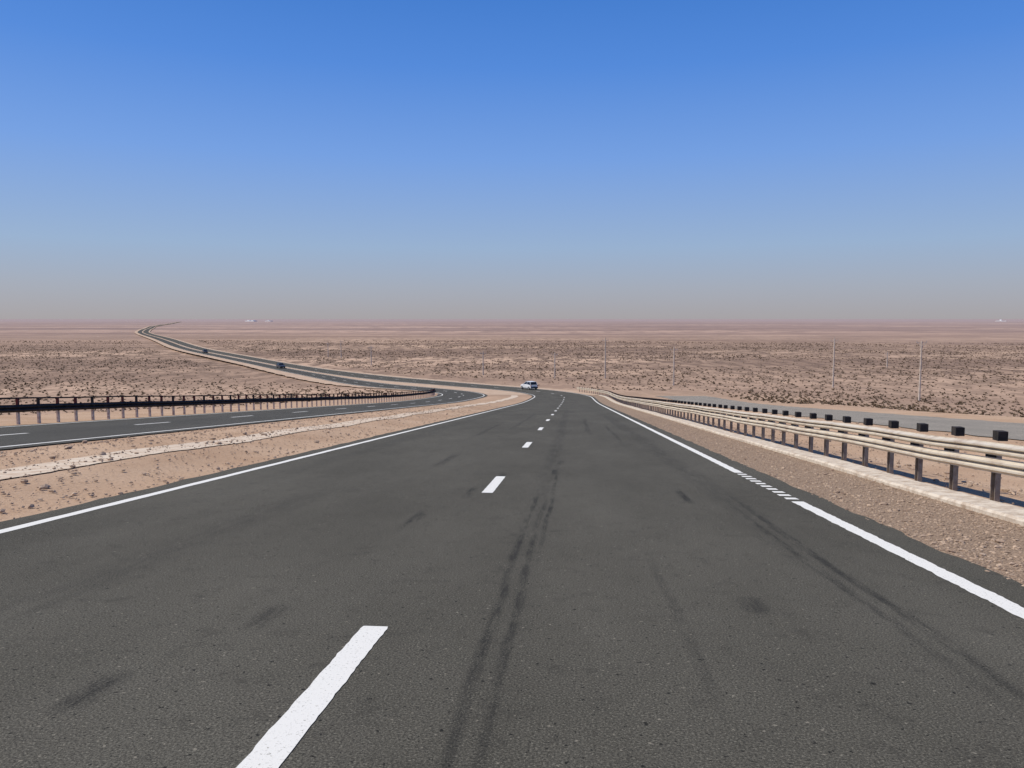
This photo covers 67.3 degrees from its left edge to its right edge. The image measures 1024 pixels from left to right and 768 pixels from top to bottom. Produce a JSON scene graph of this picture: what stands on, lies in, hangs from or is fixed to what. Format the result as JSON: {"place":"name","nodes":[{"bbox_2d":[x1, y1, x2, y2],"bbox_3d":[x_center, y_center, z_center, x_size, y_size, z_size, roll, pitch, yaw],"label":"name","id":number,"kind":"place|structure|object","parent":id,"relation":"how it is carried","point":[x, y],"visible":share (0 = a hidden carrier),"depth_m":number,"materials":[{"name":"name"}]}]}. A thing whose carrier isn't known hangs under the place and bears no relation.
{"place":"outdoors","nodes":[
{"label":"outdoors","id":0,"kind":"place"},
{"bbox_2d":[0,322,487,449],"bbox_3d":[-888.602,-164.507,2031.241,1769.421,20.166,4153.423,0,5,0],"label":"road","id":1,"kind":"structure","parent":0,"point":[50,433],"depth_m":35.88,"materials":[{"name":"grey asphalt"}]},
{"bbox_2d":[276,363,284,367],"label":"car","id":2,"kind":"object","parent":1,"relation":"on","point":[280,365],"visible":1,"depth_m":240.09,"materials":[{"name":"paint"}]},
{"bbox_2d":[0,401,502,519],"bbox_3d":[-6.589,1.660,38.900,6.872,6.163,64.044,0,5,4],"label":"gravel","id":3,"kind":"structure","parent":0,"point":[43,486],"depth_m":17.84,"materials":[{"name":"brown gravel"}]},
{"bbox_2d":[134,322,600,394],"bbox_3d":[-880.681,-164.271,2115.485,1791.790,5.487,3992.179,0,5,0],"label":"road shoulder","id":4,"kind":"object","parent":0,"point":[478,390],"visible":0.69,"depth_m":196.09},
{"bbox_2d":[0,322,1023,767],"bbox_3d":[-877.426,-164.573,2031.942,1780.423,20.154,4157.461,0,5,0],"label":"road","id":5,"kind":"structure","parent":0,"point":[588,582],"depth_m":4.95,"materials":[{"name":"grey asphalt"}]},
{"bbox_2d":[0,342,1023,767],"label":"road markings","id":6,"kind":"structure","parent":5,"relation":"on","point":[282,736],"depth_m":4.52,"materials":[{"name":"paint"}]},
{"bbox_2d":[521,381,537,389],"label":"car","id":7,"kind":"object","parent":5,"relation":"on","point":[529,385],"visible":1,"depth_m":149.08,"materials":[{"name":"white paint"}]},
{"bbox_2d":[0,319,1023,521],"bbox_3d":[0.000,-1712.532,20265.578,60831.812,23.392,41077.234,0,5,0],"label":"desert ground","id":8,"kind":"structure","parent":0,"point":[955,333],"depth_m":235.85,"materials":[{"name":"beige sand"}]},
{"bbox_2d":[0,388,435,424],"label":"guardrail","id":9,"kind":"object","parent":8,"relation":"on","point":[57,407],"visible":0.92,"depth_m":41.56,"materials":[{"name":"metal"}]},
{"bbox_2d":[0,395,517,479],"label":"drain strip","id":10,"kind":"object","parent":8,"relation":"on","point":[16,472],"visible":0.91,"depth_m":16.57,"materials":[{"name":"concrete"}]},
{"bbox_2d":[480,352,485,374],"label":"utility pole","id":11,"kind":"object","parent":8,"relation":"on","point":[482,353],"visible":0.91,"depth_m":212.20,"materials":[{"name":"grey wood"}]},
{"bbox_2d":[0,340,1023,416],"bbox_3d":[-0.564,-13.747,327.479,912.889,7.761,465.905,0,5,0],"label":"desert scrub","id":12,"kind":"object","parent":8,"relation":"on","point":[910,407],"visible":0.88,"depth_m":210.68,"materials":[{"name":"brown plant"}]},
{"bbox_2d":[602,337,608,377],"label":"utility pole","id":13,"kind":"object","parent":8,"relation":"on","point":[605,340],"visible":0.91,"depth_m":198.06,"materials":[{"name":"grey wood"}]},
{"bbox_2d":[673,348,677,385],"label":"utility pole","id":14,"kind":"object","parent":8,"relation":"on","point":[673,363],"visible":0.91,"depth_m":170.09,"materials":[{"name":"grey wood"}]},
{"bbox_2d":[577,387,1023,501],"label":"guardrail","id":15,"kind":"object","parent":8,"relation":"on","point":[994,463],"visible":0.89,"depth_m":14.31,"materials":[{"name":"silver metal"}]},
{"bbox_2d":[589,395,1023,584],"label":"gravel shoulder","id":16,"kind":"object","parent":8,"relation":"on","point":[886,515],"visible":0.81,"depth_m":10.16},
{"bbox_2d":[631,416,1023,585],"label":"gravel","id":17,"kind":"structure","parent":16,"relation":"on","point":[962,542],"depth_m":9.84,"materials":[{"name":"brown gravel"}]},
{"bbox_2d":[599,395,1023,525],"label":"kerb","id":18,"kind":"structure","parent":8,"relation":"on","point":[1007,512],"depth_m":12.59,"materials":[{"name":"concrete"}]},
{"bbox_2d":[832,337,834,387],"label":"utility pole","id":19,"kind":"object","parent":8,"relation":"on","point":[833,364],"visible":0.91,"depth_m":172.11,"materials":[{"name":"grey wood"}]},
{"bbox_2d":[916,341,926,400],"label":"utility pole","id":20,"kind":"object","parent":8,"relation":"on","point":[919,389],"visible":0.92,"depth_m":141.16,"materials":[{"name":"grey wood"}]},
{"bbox_2d":[0,0,1023,318],"label":"sky","id":21,"kind":"structure","parent":0,"point":[160,159],"materials":[{"name":"blue"}]},
{"bbox_2d":[659,396,1023,439],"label":"service road","id":22,"kind":"structure","parent":0,"point":[986,428],"depth_m":44.09,"materials":[{"name":"grey asphalt"}]},
{"bbox_2d":[666,411,1023,503],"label":"gravel","id":23,"kind":"structure","parent":0,"point":[1002,489],"depth_m":17.54,"materials":[{"name":"stone"}]}
]}

